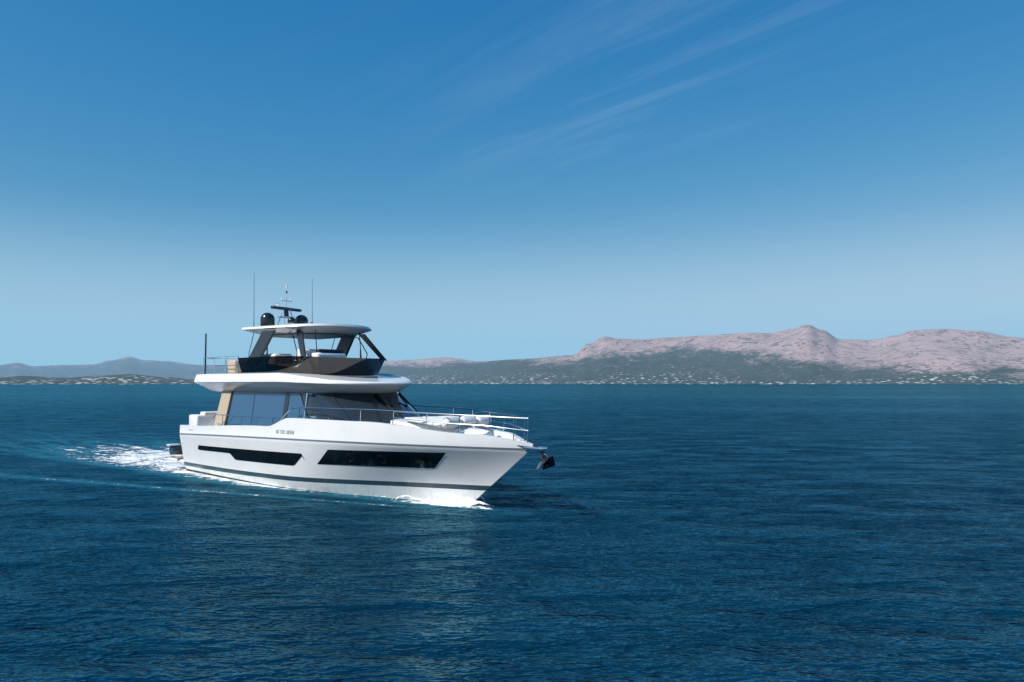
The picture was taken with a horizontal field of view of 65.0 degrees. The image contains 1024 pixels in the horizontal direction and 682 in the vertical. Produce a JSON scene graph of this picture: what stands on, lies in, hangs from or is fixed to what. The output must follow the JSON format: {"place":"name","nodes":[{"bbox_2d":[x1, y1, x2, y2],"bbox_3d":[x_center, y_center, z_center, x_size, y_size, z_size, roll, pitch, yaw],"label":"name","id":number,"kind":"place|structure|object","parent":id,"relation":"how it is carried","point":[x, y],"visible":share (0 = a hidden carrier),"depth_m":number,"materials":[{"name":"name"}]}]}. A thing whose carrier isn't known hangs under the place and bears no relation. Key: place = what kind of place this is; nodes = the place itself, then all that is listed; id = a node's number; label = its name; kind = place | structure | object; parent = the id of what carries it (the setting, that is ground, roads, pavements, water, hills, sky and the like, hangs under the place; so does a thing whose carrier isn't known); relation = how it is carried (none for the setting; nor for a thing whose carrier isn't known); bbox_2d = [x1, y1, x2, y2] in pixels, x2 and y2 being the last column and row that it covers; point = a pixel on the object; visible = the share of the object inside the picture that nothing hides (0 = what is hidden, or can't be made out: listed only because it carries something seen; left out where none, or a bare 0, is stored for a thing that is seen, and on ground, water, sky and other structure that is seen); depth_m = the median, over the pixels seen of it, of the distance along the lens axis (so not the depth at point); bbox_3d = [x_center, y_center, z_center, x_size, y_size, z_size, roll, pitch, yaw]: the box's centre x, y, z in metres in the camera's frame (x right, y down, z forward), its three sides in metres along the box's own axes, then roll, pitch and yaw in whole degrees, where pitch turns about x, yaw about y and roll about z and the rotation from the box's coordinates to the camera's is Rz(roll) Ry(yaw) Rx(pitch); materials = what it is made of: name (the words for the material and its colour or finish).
{"place":"outdoors","nodes":[
{"label":"outdoors","id":0,"kind":"place"},
{"bbox_2d":[0,374,196,383],"bbox_3d":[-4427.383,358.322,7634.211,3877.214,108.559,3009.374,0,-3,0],"label":"coastline","id":1,"kind":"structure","parent":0,"point":[126,379],"depth_m":7799.49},
{"bbox_2d":[0,384,1023,681],"bbox_3d":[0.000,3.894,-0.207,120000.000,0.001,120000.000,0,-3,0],"label":"sea","id":2,"kind":"structure","parent":0,"point":[754,532],"depth_m":19.06,"materials":[{"name":"blue liquid"}]},
{"bbox_2d":[184,469,488,505],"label":"bow wave","id":3,"kind":"object","parent":2,"relation":"on","point":[466,501],"visible":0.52,"depth_m":25.65,"materials":[{"name":"white liquid"}]},
{"bbox_2d":[166,285,554,505],"bbox_3d":[-6.708,1.522,31.287,5.268,9.090,22.270,3,-4,-45],"label":"yacht","id":4,"kind":"object","parent":2,"relation":"on","point":[336,420],"visible":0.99,"depth_m":29.07,"materials":[{"name":"fiberglass"},{"name":"glass"},{"name":"metal"}]},
{"bbox_2d":[0,324,1023,383],"bbox_3d":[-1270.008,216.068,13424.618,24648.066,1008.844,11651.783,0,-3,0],"label":"mountains","id":5,"kind":"structure","parent":0,"point":[807,354],"depth_m":11992.36,"materials":[{"name":"stone"}]},
{"bbox_2d":[0,0,1023,365],"label":"sky","id":6,"kind":"structure","parent":0,"point":[472,180],"materials":[{"name":"blue"}]}
]}

